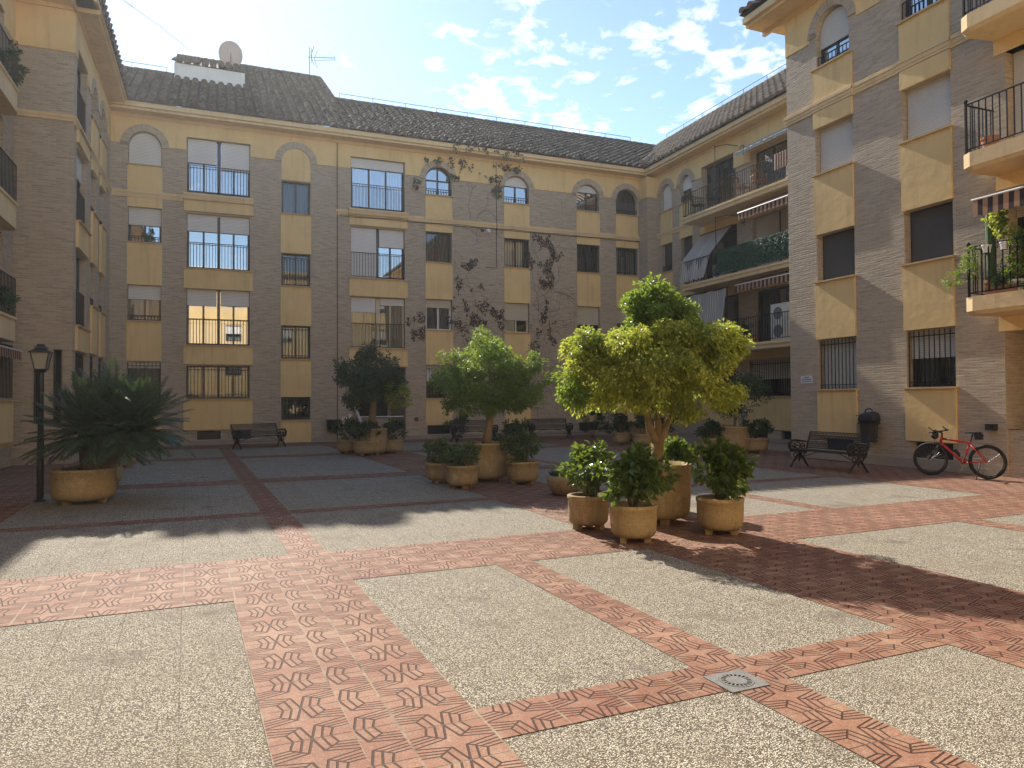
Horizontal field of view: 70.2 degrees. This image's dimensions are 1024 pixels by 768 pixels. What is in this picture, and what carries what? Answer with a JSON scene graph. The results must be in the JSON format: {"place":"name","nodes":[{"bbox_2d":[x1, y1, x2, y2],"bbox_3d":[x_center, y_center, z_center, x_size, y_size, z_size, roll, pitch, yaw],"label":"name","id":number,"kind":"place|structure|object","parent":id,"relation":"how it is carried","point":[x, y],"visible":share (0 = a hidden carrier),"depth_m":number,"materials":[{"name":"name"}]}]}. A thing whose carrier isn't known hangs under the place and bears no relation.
{"place":"outdoors","nodes":[
{"label":"outdoors","id":0,"kind":"place"},
{"bbox_2d":[105,0,785,144],"label":"sky","id":1,"kind":"structure","parent":0,"point":[639,70],"materials":[{"name":"blue"}]},
{"bbox_2d":[0,434,1023,767],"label":"plaza floor","id":2,"kind":"structure","parent":0,"point":[164,688],"depth_m":5.00,"materials":[{"name":"beige gravel"}]},
{"bbox_2d":[0,0,18,468],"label":"apartment building","id":3,"kind":"structure","parent":2,"relation":"on","point":[9,92],"depth_m":17.25,"materials":[{"name":"brown brick"}]},
{"bbox_2d":[1,40,30,85],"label":"balcony plant","id":4,"kind":"object","parent":3,"relation":"on","point":[15,66],"visible":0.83,"depth_m":17.14,"materials":[{"name":"green plant"}]},
{"bbox_2d":[28,344,53,501],"bbox_3d":[-7.624,0.626,11.783,0.310,2.540,0.310,0,-1,-22],"label":"street lamp","id":5,"kind":"object","parent":2,"relation":"on","point":[41,355],"visible":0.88,"depth_m":11.74,"materials":[{"name":"metal"}]},
{"bbox_2d":[11,0,131,465],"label":"apartment building","id":6,"kind":"structure","parent":2,"relation":"on","point":[74,83],"depth_m":18.98,"materials":[{"name":"brick"}]},
{"bbox_2d":[36,350,60,422],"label":"slit window","id":7,"kind":"structure","parent":6,"relation":"in","point":[57,352],"depth_m":19.13,"materials":[{"name":"black glass"}]},
{"bbox_2d":[76,256,83,325],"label":"window","id":8,"kind":"structure","parent":6,"relation":"in","point":[79,297],"depth_m":20.50,"materials":[{"name":"metal"}]},
{"bbox_2d":[76,156,84,224],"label":"window","id":9,"kind":"structure","parent":6,"relation":"in","point":[80,200],"depth_m":20.49,"materials":[{"name":"glass"}]},
{"bbox_2d":[77,66,85,131],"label":"window","id":10,"kind":"structure","parent":6,"relation":"in","point":[81,106],"depth_m":20.65,"materials":[{"name":"glass"}]},
{"bbox_2d":[49,466,116,504],"bbox_3d":[-6.819,1.613,11.602,0.940,0.550,0.940,-1,-1,16],"label":"planter","id":11,"kind":"object","parent":2,"relation":"on","point":[68,487],"visible":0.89,"depth_m":11.23,"materials":[{"name":"beige concrete"}]},
{"bbox_2d":[13,357,196,470],"bbox_3d":[-6.505,0.562,11.798,2.585,2.005,2.392,0,-1,-22],"label":"cycad","id":12,"kind":"object","parent":11,"relation":"in","point":[109,425],"visible":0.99,"depth_m":11.44,"materials":[{"name":"green plant"}]},
{"bbox_2d":[109,53,661,446],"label":"apartment building","id":13,"kind":"structure","parent":2,"relation":"on","point":[283,260],"depth_m":29.13,"materials":[{"name":"brick"}]},
{"bbox_2d":[127,285,160,320],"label":"window","id":14,"kind":"structure","parent":13,"relation":"in","point":[136,293],"depth_m":26.14,"materials":[{"name":"white metal"}]},
{"bbox_2d":[128,362,160,397],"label":"window","id":15,"kind":"structure","parent":13,"relation":"in","point":[154,368],"depth_m":26.14,"materials":[{"name":"glass"}]},
{"bbox_2d":[128,207,161,242],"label":"window","id":16,"kind":"structure","parent":13,"relation":"in","point":[145,217],"depth_m":26.13,"materials":[{"name":"metal"}]},
{"bbox_2d":[129,133,161,165],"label":"window","id":17,"kind":"structure","parent":13,"relation":"in","point":[144,148],"depth_m":26.18,"materials":[{"name":"metal"}]},
{"bbox_2d":[186,366,248,398],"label":"window","id":18,"kind":"structure","parent":13,"relation":"in","point":[235,378],"depth_m":27.00,"materials":[{"name":"glass"}]},
{"bbox_2d":[186,289,249,345],"bbox_3d":[-10.875,-2.435,26.997,2.166,2.066,0.192,0,-1,-22],"label":"window","id":19,"kind":"structure","parent":13,"relation":"in","point":[203,298],"depth_m":26.97,"materials":[{"name":"brown metal"}]},
{"bbox_2d":[187,139,249,197],"bbox_3d":[-10.907,-8.003,27.116,2.166,2.006,0.192,0,-1,-22],"label":"window","id":20,"kind":"structure","parent":13,"relation":"in","point":[228,157],"depth_m":27.10,"materials":[{"name":"metal"}]},
{"bbox_2d":[187,214,249,270],"bbox_3d":[-10.891,-5.219,27.057,2.166,2.036,0.192,0,-1,-22],"label":"window","id":21,"kind":"structure","parent":13,"relation":"in","point":[195,222],"depth_m":27.03,"materials":[{"name":"metal"}]},
{"bbox_2d":[218,41,242,70],"bbox_3d":[-13.584,-15.603,35.181,1.104,2.222,0.599,0,-1,-22],"label":"satellite dish","id":22,"kind":"object","parent":13,"relation":"on","point":[230,52],"visible":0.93,"depth_m":35.37,"materials":[{"name":"paint"}]},
{"bbox_2d":[281,397,309,419],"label":"window","id":23,"kind":"structure","parent":13,"relation":"in","point":[303,417],"depth_m":27.98,"materials":[{"name":"glass"}]},
{"bbox_2d":[281,326,309,358],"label":"window","id":24,"kind":"structure","parent":13,"relation":"in","point":[303,333],"depth_m":28.12,"materials":[{"name":"metal"}]},
{"bbox_2d":[281,254,309,286],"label":"window","id":25,"kind":"structure","parent":13,"relation":"in","point":[303,263],"depth_m":28.16,"materials":[{"name":"glass"}]},
{"bbox_2d":[281,182,309,214],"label":"window","id":26,"kind":"structure","parent":13,"relation":"in","point":[302,194],"depth_m":28.26,"materials":[{"name":"glass"}]},
{"bbox_2d":[359,374,386,417],"bbox_3d":[-5.993,0.459,31.518,1.200,2.000,0.080,0,-1,-22],"label":"entrance door","id":27,"kind":"structure","parent":13,"relation":"in","point":[381,407],"depth_m":31.53,"materials":[{"name":"black glass"}]},
{"bbox_2d":[351,158,403,211],"bbox_3d":[-5.439,-7.981,29.399,2.156,2.036,0.292,0,-1,-22],"label":"window","id":28,"kind":"structure","parent":13,"relation":"in","point":[392,185],"depth_m":29.40,"materials":[{"name":"glass"}]},
{"bbox_2d":[351,227,404,279],"bbox_3d":[-5.404,-5.218,29.294,2.156,2.026,0.192,0,-1,-22],"label":"window","id":29,"kind":"structure","parent":13,"relation":"in","point":[365,242],"depth_m":29.19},
{"bbox_2d":[351,297,404,348],"bbox_3d":[-5.407,-2.423,29.280,2.156,2.036,0.292,0,-1,-22],"label":"window","id":30,"kind":"structure","parent":13,"relation":"in","point":[392,310],"depth_m":29.28,"materials":[{"name":"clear glass"}]},
{"bbox_2d":[426,299,450,329],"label":"window","id":31,"kind":"structure","parent":13,"relation":"in","point":[442,306],"depth_m":30.29,"materials":[{"name":"grey glass"}]},
{"bbox_2d":[426,232,450,262],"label":"window","id":32,"kind":"structure","parent":13,"relation":"in","point":[443,242],"depth_m":30.48,"materials":[{"name":"glass"}]},
{"bbox_2d":[405,141,577,418],"bbox_3d":[-0.578,-4.076,30.724,7.863,11.996,0.668,0,-1,-22],"label":"ivy","id":33,"kind":"object","parent":13,"relation":"attached to","point":[470,265],"visible":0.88,"depth_m":31.00,"materials":[{"name":"brown plant"}]},
{"bbox_2d":[504,239,527,267],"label":"window","id":34,"kind":"structure","parent":13,"relation":"in","point":[520,248],"depth_m":31.67,"materials":[{"name":"glass"}]},
{"bbox_2d":[505,303,527,332],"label":"window","id":35,"kind":"structure","parent":13,"relation":"in","point":[513,311],"depth_m":31.53,"materials":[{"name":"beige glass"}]},
{"bbox_2d":[577,306,597,332],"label":"window","id":36,"kind":"structure","parent":13,"relation":"in","point":[587,316],"depth_m":32.82,"materials":[{"name":"metal"}]},
{"bbox_2d":[577,245,598,272],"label":"window","id":37,"kind":"structure","parent":13,"relation":"in","point":[590,253],"depth_m":33.01,"materials":[{"name":"glass"}]},
{"bbox_2d":[616,248,636,275],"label":"window","id":38,"kind":"structure","parent":13,"relation":"in","point":[629,258],"depth_m":33.75,"materials":[{"name":"glass"}]},
{"bbox_2d":[616,190,636,215],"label":"window","id":39,"kind":"structure","parent":13,"relation":"in","point":[621,208],"depth_m":33.75,"materials":[{"name":"metal"}]},
{"bbox_2d":[449,420,497,442],"bbox_3d":[-1.446,1.800,27.772,1.764,0.846,0.702,0,-1,-25],"label":"park bench","id":40,"kind":"object","parent":2,"relation":"on","point":[454,429],"visible":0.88,"depth_m":27.83,"materials":[{"name":"brown wood"}]},
{"bbox_2d":[639,64,790,442],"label":"apartment building","id":41,"kind":"structure","parent":2,"relation":"on","point":[684,168],"depth_m":28.34,"materials":[{"name":"brick"}]},
{"bbox_2d":[683,286,727,325],"bbox_3d":[7.452,-2.593,28.541,0.334,2.080,2.777,0,-1,-22],"label":"sun curtain","id":42,"kind":"object","parent":41,"relation":"hanging from","point":[711,302],"visible":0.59,"depth_m":28.12,"materials":[{"name":"grey fabric"}]},
{"bbox_2d":[679,224,732,283],"bbox_3d":[7.702,-5.143,29.090,1.160,2.112,2.000,0,-1,-22],"label":"sun curtain","id":43,"kind":"object","parent":41,"relation":"hanging from","point":[704,245],"visible":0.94,"depth_m":29.04,"materials":[{"name":"grey fabric"}]},
{"bbox_2d":[707,157,735,208],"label":"window","id":44,"kind":"structure","parent":41,"relation":"in","point":[717,172],"depth_m":29.84,"materials":[{"name":"glass"}]},
{"bbox_2d":[716,229,788,273],"bbox_3d":[9.025,-4.660,24.476,0.207,0.997,6.822,0,-1,-22],"label":"privacy screen","id":45,"kind":"object","parent":41,"relation":"attached to","point":[761,250],"visible":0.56,"depth_m":25.69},
{"bbox_2d":[734,270,788,292],"bbox_3d":[9.131,-3.614,24.776,0.402,0.480,4.260,0,-1,-22],"label":"awning","id":46,"kind":"object","parent":41,"relation":"attached to","point":[767,280],"visible":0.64,"depth_m":25.37,"materials":[{"name":"fabric"}]},
{"bbox_2d":[737,191,787,220],"bbox_3d":[9.135,-6.255,24.732,0.442,0.580,3.960,0,-1,-22],"label":"awning","id":47,"kind":"object","parent":41,"relation":"attached to","point":[766,204],"visible":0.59,"depth_m":25.30,"materials":[{"name":"fabric"}]},
{"bbox_2d":[751,359,790,395],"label":"window","id":48,"kind":"structure","parent":41,"relation":"in","point":[780,368],"depth_m":26.50,"materials":[{"name":"metal"}]},
{"bbox_2d":[756,208,788,266],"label":"window","id":49,"kind":"structure","parent":41,"relation":"in","point":[776,222],"depth_m":26.69,"materials":[{"name":"metal"}]},
{"bbox_2d":[758,286,788,341],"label":"window","id":50,"kind":"structure","parent":41,"relation":"in","point":[778,296],"depth_m":27.24,"materials":[{"name":"glass"}]},
{"bbox_2d":[771,302,789,340],"bbox_3d":[9.295,-2.125,24.969,0.344,1.270,0.870,0,-1,-22],"label":"air conditioner","id":51,"kind":"object","parent":41,"relation":"on","point":[780,307],"visible":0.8,"depth_m":24.86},
{"bbox_2d":[739,0,1023,477],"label":"apartment building","id":52,"kind":"structure","parent":2,"relation":"on","point":[897,110],"depth_m":16.75,"materials":[{"name":"brick"}]},
{"bbox_2d":[818,6,848,66],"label":"window","id":53,"kind":"structure","parent":52,"relation":"in","point":[835,27],"depth_m":18.74,"materials":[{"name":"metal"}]},
{"bbox_2d":[820,117,852,171],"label":"window","id":54,"kind":"structure","parent":52,"relation":"in","point":[836,141],"depth_m":18.70,"materials":[{"name":"metal"}]},
{"bbox_2d":[821,337,856,388],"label":"window","id":55,"kind":"structure","parent":52,"relation":"in","point":[840,369],"depth_m":18.56,"materials":[{"name":"metal"}]},
{"bbox_2d":[823,228,854,279],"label":"window","id":56,"kind":"structure","parent":52,"relation":"in","point":[839,247],"depth_m":18.65,"materials":[{"name":"metal"}]},
{"bbox_2d":[907,74,950,138],"bbox_3d":[9.342,-6.110,16.253,0.030,1.250,1.150,0,-1,-22],"label":"window","id":57,"kind":"structure","parent":52,"relation":"in","point":[929,105],"depth_m":16.27,"materials":[{"name":"metal"}]},
{"bbox_2d":[908,327,955,386],"bbox_3d":[9.414,-0.559,16.150,0.314,1.316,1.184,0,-1,-22],"label":"window","id":58,"kind":"structure","parent":52,"relation":"in","point":[928,346],"depth_m":16.16,"materials":[{"name":"metal"}]},
{"bbox_2d":[910,201,953,262],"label":"window","id":59,"kind":"structure","parent":52,"relation":"in","point":[931,227],"depth_m":16.24,"materials":[{"name":"metal"}]},
{"bbox_2d":[939,243,983,289],"bbox_3d":[8.990,-2.316,14.474,0.537,0.840,0.986,0,-1,-22],"label":"balcony plant","id":60,"kind":"object","parent":52,"relation":"on","point":[963,257],"visible":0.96,"depth_m":14.43,"materials":[{"name":"green plant"}]},
{"bbox_2d":[983,280,1000,286],"bbox_3d":[9.367,-1.871,14.201,0.300,0.300,0.300,0,-1,-22],"label":"flower pot","id":61,"kind":"object","parent":52,"relation":"on","point":[985,282],"visible":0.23,"depth_m":14.18,"materials":[{"name":"ceramic"}]},
{"bbox_2d":[984,212,997,278],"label":"cactus","id":62,"kind":"object","parent":61,"relation":"in","point":[988,236],"visible":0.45,"depth_m":14.16,"materials":[{"name":"green plant"}]},
{"bbox_2d":[971,186,1023,217],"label":"awning","id":63,"kind":"object","parent":52,"relation":"attached to","point":[1009,199],"visible":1,"depth_m":13.83,"materials":[{"name":"fabric"}]},
{"bbox_2d":[980,209,1017,248],"bbox_3d":[9.388,-3.006,13.970,0.594,0.807,0.524,0,-1,-22],"label":"balcony plant","id":64,"kind":"object","parent":52,"relation":"on","point":[1000,223],"visible":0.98,"depth_m":13.91,"materials":[{"name":"green plant"}]},
{"bbox_2d":[984,273,1017,294],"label":"plant","id":65,"kind":"object","parent":52,"relation":"on","point":[997,278],"visible":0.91,"depth_m":13.83,"materials":[{"name":"plant"}]},
{"bbox_2d":[1004,225,1023,287],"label":"balcony plant","id":66,"kind":"object","parent":52,"relation":"on","point":[1014,266],"visible":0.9,"depth_m":13.60,"materials":[{"name":"green plant"}]},
{"bbox_2d":[1013,49,1023,136],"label":"window","id":67,"kind":"structure","parent":52,"relation":"in","point":[1018,57],"depth_m":14.53,"materials":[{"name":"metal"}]},
{"bbox_2d":[0,435,1023,767],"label":"tile path","id":68,"kind":"structure","parent":0,"point":[344,671],"depth_m":5.67,"materials":[{"name":"red tile"}]},
{"bbox_2d":[230,423,286,449],"bbox_3d":[-8.640,1.780,24.894,0.702,0.846,1.764,-1,-2,39],"label":"park bench","id":69,"kind":"object","parent":68,"relation":"on","point":[238,435],"visible":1,"depth_m":25.05,"materials":[{"name":"brown wood"}]},
{"bbox_2d":[337,439,357,453],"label":"planter","id":70,"kind":"object","parent":68,"relation":"on","point":[345,446],"visible":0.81,"depth_m":21.81,"materials":[{"name":"beige concrete"}]},
{"bbox_2d":[329,416,360,439],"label":"shrub","id":71,"kind":"object","parent":70,"relation":"on","point":[347,425],"visible":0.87,"depth_m":22.05,"materials":[{"name":"green plant"}]},
{"bbox_2d":[353,441,373,455],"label":"planter","id":72,"kind":"object","parent":68,"relation":"on","point":[362,448],"visible":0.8,"depth_m":20.93,"materials":[{"name":"beige concrete"}]},
{"bbox_2d":[351,419,380,439],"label":"shrub","id":73,"kind":"object","parent":72,"relation":"in","point":[359,432],"visible":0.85,"depth_m":21.00,"materials":[{"name":"green plant"}]},
{"bbox_2d":[358,428,387,454],"bbox_3d":[-4.108,1.693,21.455,0.880,0.780,0.880,0,-1,-18],"label":"planter","id":74,"kind":"object","parent":68,"relation":"on","point":[379,443],"visible":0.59,"depth_m":21.12,"materials":[{"name":"beige concrete"}]},
{"bbox_2d":[331,340,413,426],"bbox_3d":[-4.133,0.038,21.435,2.314,2.710,2.056,0,-1,-22],"label":"orange tree","id":75,"kind":"object","parent":74,"relation":"in","point":[371,390],"visible":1,"depth_m":21.08,"materials":[{"name":"green plant"}]},
{"bbox_2d":[384,439,403,452],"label":"planter","id":76,"kind":"object","parent":68,"relation":"on","point":[395,446],"visible":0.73,"depth_m":21.80,"materials":[{"name":"beige concrete"}]},
{"bbox_2d":[381,417,407,439],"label":"shrub","id":77,"kind":"object","parent":76,"relation":"on","point":[393,426],"visible":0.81,"depth_m":21.99,"materials":[{"name":"green plant"}]},
{"bbox_2d":[426,462,453,483],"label":"planter","id":78,"kind":"object","parent":68,"relation":"on","point":[435,473],"visible":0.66,"depth_m":13.87,"materials":[{"name":"beige concrete"}]},
{"bbox_2d":[421,437,453,464],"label":"shrub","id":79,"kind":"object","parent":78,"relation":"in","point":[438,447],"visible":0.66,"depth_m":14.05,"materials":[{"name":"green plant"}]},
{"bbox_2d":[446,464,478,488],"bbox_3d":[-0.903,1.679,13.224,0.600,0.420,0.600,-1,-1,32],"label":"planter","id":80,"kind":"object","parent":68,"relation":"on","point":[465,476],"visible":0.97,"depth_m":12.99,"materials":[{"name":"beige concrete"}]},
{"bbox_2d":[436,440,481,465],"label":"shrub","id":81,"kind":"object","parent":80,"relation":"on","point":[459,455],"visible":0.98,"depth_m":13.10,"materials":[{"name":"green plant"}]},
{"bbox_2d":[463,441,507,481],"bbox_3d":[-0.524,1.530,14.333,0.880,0.760,0.880,-1,-2,37],"label":"planter","id":82,"kind":"object","parent":68,"relation":"on","point":[491,463],"visible":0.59,"depth_m":13.95,"materials":[{"name":"beige concrete"}]},
{"bbox_2d":[427,325,557,443],"bbox_3d":[-0.381,0.038,14.391,2.647,2.429,1.770,0,-1,-22],"label":"ficus tree","id":83,"kind":"object","parent":82,"relation":"in","point":[491,400],"visible":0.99,"depth_m":14.12,"materials":[{"name":"green plant"}]},
{"bbox_2d":[505,454,521,475],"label":"planter","id":84,"kind":"object","parent":68,"relation":"on","point":[509,457],"visible":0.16,"depth_m":15.20,"materials":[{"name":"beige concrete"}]},
{"bbox_2d":[492,418,529,455],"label":"shrub","id":85,"kind":"object","parent":84,"relation":"on","point":[505,431],"visible":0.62,"depth_m":15.40,"materials":[{"name":"green plant"}]},
{"bbox_2d":[506,460,538,483],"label":"planter","id":86,"kind":"object","parent":68,"relation":"on","point":[521,472],"visible":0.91,"depth_m":13.60,"materials":[{"name":"beige concrete"}]},
{"bbox_2d":[498,427,545,463],"bbox_3d":[0.189,1.180,13.927,0.876,0.732,0.879,0,-1,-22],"label":"shrub","id":87,"kind":"object","parent":86,"relation":"on","point":[519,450],"visible":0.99,"depth_m":13.78,"materials":[{"name":"green plant"}]},
{"bbox_2d":[527,418,572,438],"bbox_3d":[1.534,1.813,29.203,1.764,0.846,0.702,0,-1,-23],"label":"park bench","id":88,"kind":"object","parent":68,"relation":"on","point":[532,428],"visible":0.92,"depth_m":29.39,"materials":[{"name":"brown wood"}]},
{"bbox_2d":[547,474,578,495],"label":"bowl planter","id":89,"kind":"object","parent":68,"relation":"on","point":[558,486],"visible":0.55,"depth_m":11.95,"materials":[{"name":"beige concrete"}]},
{"bbox_2d":[567,492,608,529],"bbox_3d":[0.944,1.578,9.011,0.520,0.420,0.520,0,-1,-33],"label":"planter","id":90,"kind":"object","parent":68,"relation":"on","point":[587,511],"visible":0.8,"depth_m":8.80,"materials":[{"name":"beige concrete"}]},
{"bbox_2d":[553,437,615,496],"bbox_3d":[0.910,1.032,9.007,0.754,0.788,0.823,-1,-2,38],"label":"shrub","id":91,"kind":"object","parent":90,"relation":"on","point":[578,471],"visible":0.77,"depth_m":8.92,"materials":[{"name":"green plant"}]},
{"bbox_2d":[580,405,608,436],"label":"shrub","id":92,"kind":"object","parent":68,"relation":"on","point":[586,426],"visible":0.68,"depth_m":30.32,"materials":[{"name":"green plant"}]},
{"bbox_2d":[609,501,657,543],"bbox_3d":[1.365,1.558,8.189,0.540,0.420,0.540,-1,-1,16],"label":"planter","id":93,"kind":"object","parent":68,"relation":"on","point":[627,521],"visible":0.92,"depth_m":7.98,"materials":[{"name":"beige concrete"}]},
{"bbox_2d":[587,440,682,506],"bbox_3d":[1.379,1.012,8.185,0.928,0.760,0.952,0,-1,-22],"label":"shrub","id":94,"kind":"object","parent":93,"relation":"in","point":[634,475],"visible":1,"depth_m":8.03,"materials":[{"name":"green plant"}]},
{"bbox_2d":[631,461,691,525],"bbox_3d":[1.895,1.409,9.435,0.850,0.765,0.850,1,-2,-44],"label":"planter","id":95,"kind":"object","parent":68,"relation":"on","point":[673,505],"visible":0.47,"depth_m":9.07,"materials":[{"name":"beige concrete"}]},
{"bbox_2d":[551,272,754,463],"bbox_3d":[1.804,-0.163,9.310,2.498,2.588,1.939,-1,-1,17],"label":"ficus tree","id":96,"kind":"object","parent":95,"relation":"in","point":[676,357],"visible":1,"depth_m":8.88,"materials":[{"name":"green plant"}]},
{"bbox_2d":[697,437,721,450],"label":"planter","id":97,"kind":"object","parent":68,"relation":"on","point":[712,439],"visible":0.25,"depth_m":21.23,"materials":[{"name":"beige concrete"}]},
{"bbox_2d":[693,418,725,437],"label":"shrub","id":98,"kind":"object","parent":97,"relation":"on","point":[709,428],"visible":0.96,"depth_m":21.42,"materials":[{"name":"green plant"}]},
{"bbox_2d":[696,494,744,534],"bbox_3d":[2.467,1.556,8.638,0.560,0.430,0.560,-1,-1,28],"label":"planter","id":99,"kind":"object","parent":68,"relation":"on","point":[714,513],"visible":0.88,"depth_m":8.42,"materials":[{"name":"beige concrete"}]},
{"bbox_2d":[680,436,759,500],"bbox_3d":[2.487,0.994,8.599,0.852,0.790,0.725,0,-1,-22],"label":"shrub","id":100,"kind":"object","parent":99,"relation":"on","point":[726,468],"visible":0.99,"depth_m":8.51,"materials":[{"name":"green plant"}]},
{"bbox_2d":[718,426,749,449],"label":"planter","id":101,"kind":"object","parent":68,"relation":"on","point":[739,435],"visible":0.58,"depth_m":21.06,"materials":[{"name":"beige concrete"}]},
{"bbox_2d":[713,367,774,426],"bbox_3d":[6.788,0.407,21.570,1.859,1.853,1.557,0,-1,-22],"label":"young tree","id":102,"kind":"object","parent":101,"relation":"on","point":[758,389],"visible":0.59,"depth_m":21.43,"materials":[{"name":"green plant"}]},
{"bbox_2d":[703,669,770,692],"bbox_3d":[1.267,1.673,4.112,0.270,0.005,0.250,0,-1,-24],"label":"drain grate","id":103,"kind":"object","parent":68,"relation":"on","point":[738,680],"visible":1,"depth_m":4.10,"materials":[{"name":"grey metal"}]},
{"bbox_2d":[746,437,768,452],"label":"planter","id":104,"kind":"object","parent":68,"relation":"on","point":[759,444],"visible":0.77,"depth_m":21.10,"materials":[{"name":"beige concrete"}]},
{"bbox_2d":[739,417,774,437],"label":"shrub","id":105,"kind":"object","parent":104,"relation":"in","point":[761,425],"visible":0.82,"depth_m":21.23,"materials":[{"name":"green plant"}]},
{"bbox_2d":[788,431,871,473],"bbox_3d":[7.024,1.503,16.179,0.702,0.846,1.764,0,-1,-22],"label":"park bench","id":106,"kind":"object","parent":68,"relation":"on","point":[859,455],"visible":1,"depth_m":16.19,"materials":[{"name":"metal"}]},
{"bbox_2d":[913,426,1007,478],"bbox_3d":[8.889,1.359,14.518,0.712,1.001,1.702,1,-2,-39],"label":"bicycle","id":107,"kind":"object","parent":68,"relation":"on","point":[965,462],"visible":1,"depth_m":14.43,"materials":[{"name":"metal"}]},
{"bbox_2d":[648,435,697,478],"bbox_3d":[2.225,1.055,10.338,0.804,0.735,0.739,0,-1,3],"label":"shrub","id":108,"kind":"object","parent":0,"point":[672,448],"visible":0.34,"depth_m":10.19,"materials":[{"name":"green plant"}]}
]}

